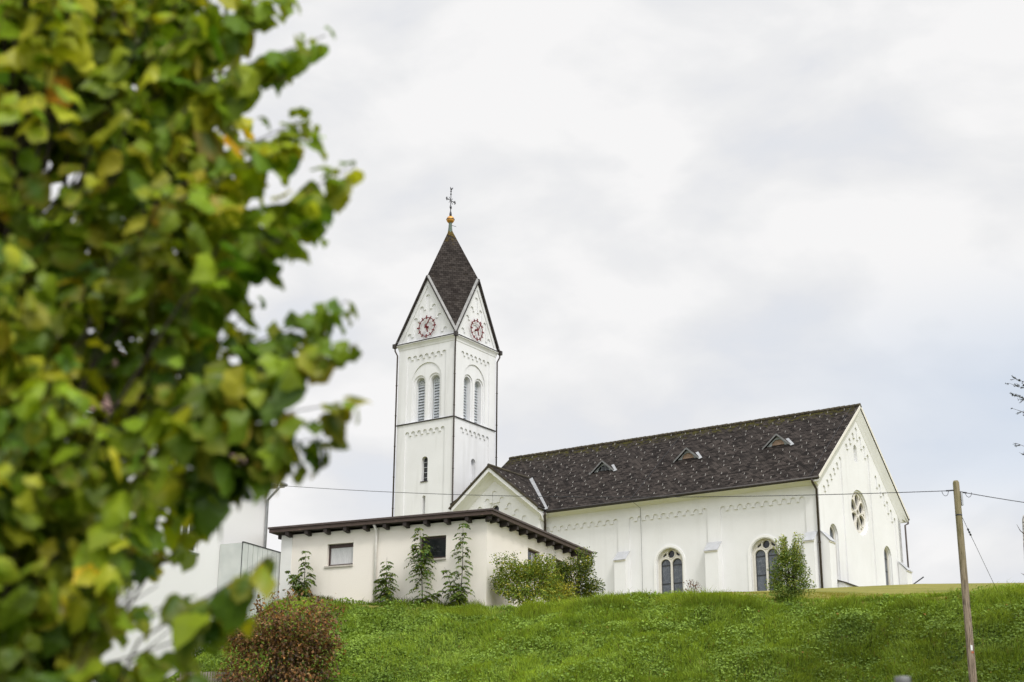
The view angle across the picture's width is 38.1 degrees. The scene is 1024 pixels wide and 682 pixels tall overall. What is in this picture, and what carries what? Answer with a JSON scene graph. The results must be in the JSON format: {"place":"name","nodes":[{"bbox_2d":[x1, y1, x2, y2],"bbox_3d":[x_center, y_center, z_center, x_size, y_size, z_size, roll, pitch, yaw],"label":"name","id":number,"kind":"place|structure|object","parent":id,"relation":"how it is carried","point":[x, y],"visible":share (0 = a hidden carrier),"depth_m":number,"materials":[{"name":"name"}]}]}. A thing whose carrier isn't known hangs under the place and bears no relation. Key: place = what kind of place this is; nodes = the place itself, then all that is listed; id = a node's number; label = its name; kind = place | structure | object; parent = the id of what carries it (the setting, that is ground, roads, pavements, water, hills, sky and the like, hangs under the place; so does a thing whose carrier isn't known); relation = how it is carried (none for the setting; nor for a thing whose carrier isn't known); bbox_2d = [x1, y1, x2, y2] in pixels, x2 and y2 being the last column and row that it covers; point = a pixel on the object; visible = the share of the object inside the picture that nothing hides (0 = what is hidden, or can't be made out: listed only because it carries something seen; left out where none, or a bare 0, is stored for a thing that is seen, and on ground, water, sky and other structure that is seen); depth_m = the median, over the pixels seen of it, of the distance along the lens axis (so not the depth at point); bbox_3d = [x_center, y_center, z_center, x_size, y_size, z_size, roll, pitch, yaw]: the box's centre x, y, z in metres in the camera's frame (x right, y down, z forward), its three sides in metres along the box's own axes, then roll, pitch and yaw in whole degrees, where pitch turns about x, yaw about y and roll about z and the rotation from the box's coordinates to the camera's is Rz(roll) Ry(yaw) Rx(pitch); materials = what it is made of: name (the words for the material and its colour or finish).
{"place":"outdoors","nodes":[
{"label":"outdoors","id":0,"kind":"place"},
{"bbox_2d":[43,0,1023,583],"label":"sky","id":1,"kind":"structure","parent":0,"point":[669,216],"materials":[{"name":"white"}]},
{"bbox_2d":[168,582,1023,681],"bbox_3d":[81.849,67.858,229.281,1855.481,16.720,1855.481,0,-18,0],"label":"ground","id":2,"kind":"structure","parent":0,"point":[909,588],"depth_m":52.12,"materials":[{"name":"green plant"}]},
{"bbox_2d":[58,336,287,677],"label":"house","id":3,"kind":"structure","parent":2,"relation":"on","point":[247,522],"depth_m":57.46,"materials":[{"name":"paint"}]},
{"bbox_2d":[183,525,198,554],"bbox_3d":[-12.574,7.480,57.762,0.230,1.560,1.170,-8,-20,23],"label":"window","id":4,"kind":"structure","parent":3,"relation":"in","point":[184,529],"depth_m":57.85,"materials":[{"name":"white glass"}]},
{"bbox_2d":[0,0,371,681],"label":"broadleaf tree","id":5,"kind":"object","parent":2,"relation":"on","point":[146,196],"visible":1,"depth_m":4.81,"materials":[{"name":"green plant"}]},
{"bbox_2d":[194,643,208,656],"bbox_3d":[-11.938,11.729,56.372,2.970,1.414,3.591,0,-18,0],"label":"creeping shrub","id":6,"kind":"object","parent":2,"relation":"on","point":[199,651],"visible":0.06,"depth_m":55.75,"materials":[{"name":"green plant"}]},
{"bbox_2d":[177,671,240,681],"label":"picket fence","id":7,"kind":"object","parent":2,"relation":"on","point":[211,678],"visible":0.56,"depth_m":49.14,"materials":[{"name":"grey wood"}]},
{"bbox_2d":[217,541,280,617],"bbox_3d":[-10.611,10.295,59.737,1.145,3.925,2.770,-8,-20,23],"label":"balcony screen","id":8,"kind":"object","parent":2,"relation":"on","point":[236,559],"visible":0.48,"depth_m":59.09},
{"bbox_2d":[213,583,347,681],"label":"copper shrub","id":9,"kind":"object","parent":2,"relation":"on","point":[286,671],"visible":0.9,"depth_m":49.32,"materials":[{"name":"brown plant"}]},
{"bbox_2d":[285,551,315,597],"bbox_3d":[-8.562,9.603,59.779,1.441,2.288,0.947,-8,-20,23],"label":"ash sapling","id":10,"kind":"object","parent":2,"relation":"on","point":[296,586],"visible":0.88,"depth_m":59.70,"materials":[{"name":"green plant"}]},
{"bbox_2d":[283,594,484,606],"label":"wall grass","id":11,"kind":"structure","parent":2,"relation":"on","point":[424,602],"depth_m":57.66,"materials":[{"name":"green plant"}]},
{"bbox_2d":[372,561,399,602],"bbox_3d":[-4.918,9.517,58.144,1.165,2.091,0.997,-8,-20,23],"label":"ash sapling","id":12,"kind":"object","parent":2,"relation":"on","point":[387,592],"visible":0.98,"depth_m":58.02,"materials":[{"name":"green plant"}]},
{"bbox_2d":[404,528,445,604],"bbox_3d":[-3.306,8.802,57.555,1.810,3.252,1.175,-8,-20,23],"label":"ash sapling","id":13,"kind":"object","parent":2,"relation":"on","point":[421,564],"visible":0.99,"depth_m":57.57,"materials":[{"name":"green plant"}]},
{"bbox_2d":[268,508,593,608],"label":"parish hall","id":14,"kind":"structure","parent":2,"relation":"on","point":[347,558],"depth_m":59.17,"materials":[{"name":"beige paint"}]},
{"bbox_2d":[324,543,352,567],"bbox_3d":[-6.965,8.696,60.062,1.330,0.970,0.280,-8,-20,23],"label":"window","id":15,"kind":"structure","parent":14,"relation":"in","point":[340,555],"depth_m":60.15,"materials":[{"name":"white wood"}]},
{"bbox_2d":[421,536,445,559],"bbox_3d":[-3.127,8.179,58.392,1.285,0.970,0.280,-8,-20,23],"label":"window","id":16,"kind":"structure","parent":14,"relation":"in","point":[437,543],"depth_m":58.44,"materials":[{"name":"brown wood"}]},
{"bbox_2d":[528,549,538,580],"bbox_3d":[0.812,9.243,61.261,0.280,1.240,1.330,-8,-20,23],"label":"window","id":17,"kind":"structure","parent":14,"relation":"in","point":[530,552],"depth_m":61.56,"materials":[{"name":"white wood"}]},
{"bbox_2d":[441,523,475,605],"bbox_3d":[-2.071,8.684,56.912,1.346,3.408,1.000,2,-18,-5],"label":"ash sapling","id":18,"kind":"object","parent":2,"relation":"on","point":[458,596],"visible":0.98,"depth_m":56.81,"materials":[{"name":"green plant"}]},
{"bbox_2d":[488,551,574,604],"bbox_3d":[0.605,9.225,57.025,3.386,2.376,2.848,5,-19,-15],"label":"green shrub","id":19,"kind":"object","parent":2,"relation":"on","point":[534,573],"visible":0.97,"depth_m":56.61,"materials":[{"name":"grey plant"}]},
{"bbox_2d":[542,580,579,600],"bbox_3d":[1.888,10.235,59.923,1.766,1.266,1.773,0,-18,0],"label":"arching shrub","id":20,"kind":"object","parent":2,"relation":"on","point":[565,591],"visible":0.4,"depth_m":59.68,"materials":[{"name":"green plant"}]},
{"bbox_2d":[546,543,605,599],"bbox_3d":[2.556,10.011,62.451,2.825,2.695,2.198,0,-18,0],"label":"green shrub","id":21,"kind":"object","parent":2,"relation":"on","point":[582,569],"visible":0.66,"depth_m":62.13,"materials":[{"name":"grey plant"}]},
{"bbox_2d":[392,187,912,596],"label":"church","id":22,"kind":"structure","parent":2,"relation":"on","point":[638,513],"depth_m":104.88,"materials":[{"name":"paint"}]},
{"bbox_2d":[418,379,424,420],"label":"belfry window","id":23,"kind":"structure","parent":22,"relation":"in","point":[422,382],"depth_m":115.92,"materials":[{"name":"grey wood"}]},
{"bbox_2d":[420,457,427,481],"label":"tower window","id":24,"kind":"structure","parent":22,"relation":"in","point":[426,459],"depth_m":113.54,"materials":[{"name":"black glass"}]},
{"bbox_2d":[433,376,439,418],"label":"belfry window","id":25,"kind":"structure","parent":22,"relation":"in","point":[436,383],"depth_m":115.13,"materials":[{"name":"grey wood"}]},
{"bbox_2d":[463,378,466,419],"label":"belfry window","id":26,"kind":"structure","parent":22,"relation":"in","point":[465,383],"depth_m":115.57,"materials":[{"name":"grey wood"}]},
{"bbox_2d":[474,382,477,422],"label":"belfry window","id":27,"kind":"structure","parent":22,"relation":"in","point":[476,385],"depth_m":116.71,"materials":[{"name":"grey wood"}]},
{"bbox_2d":[654,545,685,593],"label":"nave window","id":28,"kind":"structure","parent":22,"relation":"in","point":[672,563],"depth_m":100.59,"materials":[{"name":"stone"}]},
{"bbox_2d":[747,535,783,590],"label":"nave window","id":29,"kind":"structure","parent":22,"relation":"in","point":[762,554],"depth_m":96.90,"materials":[{"name":"stone"}]},
{"bbox_2d":[830,526,836,568],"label":"lancet window","id":30,"kind":"structure","parent":22,"relation":"in","point":[832,535],"depth_m":97.28,"materials":[{"name":"stone"}]},
{"bbox_2d":[851,492,864,533],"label":"rose window","id":31,"kind":"structure","parent":22,"relation":"in","point":[858,514],"depth_m":101.60,"materials":[{"name":"stone"}]},
{"bbox_2d":[884,548,889,584],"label":"lancet window","id":32,"kind":"structure","parent":22,"relation":"in","point":[885,551],"depth_m":104.67,"materials":[{"name":"stone"}]},
{"bbox_2d":[683,580,701,591],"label":"dry weed","id":33,"kind":"object","parent":2,"relation":"on","point":[692,585],"visible":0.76,"depth_m":84.30,"materials":[{"name":"grey plant"}]},
{"bbox_2d":[496,591,970,610],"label":"lawn grass","id":34,"kind":"structure","parent":2,"relation":"on","point":[832,594],"depth_m":59.64,"materials":[{"name":"green plant"}]},
{"bbox_2d":[764,532,816,598],"bbox_3d":[9.661,7.883,51.703,1.812,2.570,1.488,0,-18,0],"label":"upright shrub","id":35,"kind":"object","parent":2,"relation":"on","point":[785,562],"visible":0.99,"depth_m":51.50,"materials":[{"name":"green plant"}]},
{"bbox_2d":[942,480,976,681],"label":"utility pole","id":36,"kind":"object","parent":2,"relation":"on","point":[958,504],"visible":1,"depth_m":41.39,"materials":[{"name":"brown wood"}]},
{"bbox_2d":[279,485,937,496],"bbox_3d":[1.007,5.187,52.615,30.485,4.531,0.022,-15,-23,39],"label":"overhead cable","id":37,"kind":"object","parent":36,"relation":"attached to","point":[563,496],"visible":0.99,"depth_m":47.78,"materials":[{"name":"black metal"}]},
{"bbox_2d":[962,517,996,589],"bbox_3d":[14.289,6.628,45.038,0.068,1.247,7.342,-8,-20,23],"label":"guy wire","id":38,"kind":"object","parent":36,"relation":"attached to","point":[970,534],"visible":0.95,"depth_m":43.69,"materials":[{"name":"black metal"}]},
{"bbox_2d":[968,493,1023,502],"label":"overhead cable","id":39,"kind":"object","parent":36,"relation":"attached to","point":[997,498],"visible":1,"depth_m":42.75,"materials":[{"name":"black metal"}]},
{"bbox_2d":[1005,375,1023,454],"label":"tree","id":40,"kind":"object","parent":2,"relation":"on","point":[1016,395],"visible":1,"depth_m":60.45,"materials":[{"name":"green plant"}]},
{"bbox_2d":[1017,515,1023,574],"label":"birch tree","id":41,"kind":"object","parent":2,"relation":"on","point":[1023,530],"visible":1,"depth_m":55.52,"materials":[{"name":"green plant"}]},
{"bbox_2d":[263,579,1023,619],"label":"tall grass","id":42,"kind":"structure","parent":0,"point":[613,599],"depth_m":52.23,"materials":[{"name":"green plant"}]},
{"bbox_2d":[894,676,910,681],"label":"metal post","id":43,"kind":"object","parent":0,"point":[902,678],"visible":1,"depth_m":8.78,"materials":[{"name":"grey metal"}]}
]}

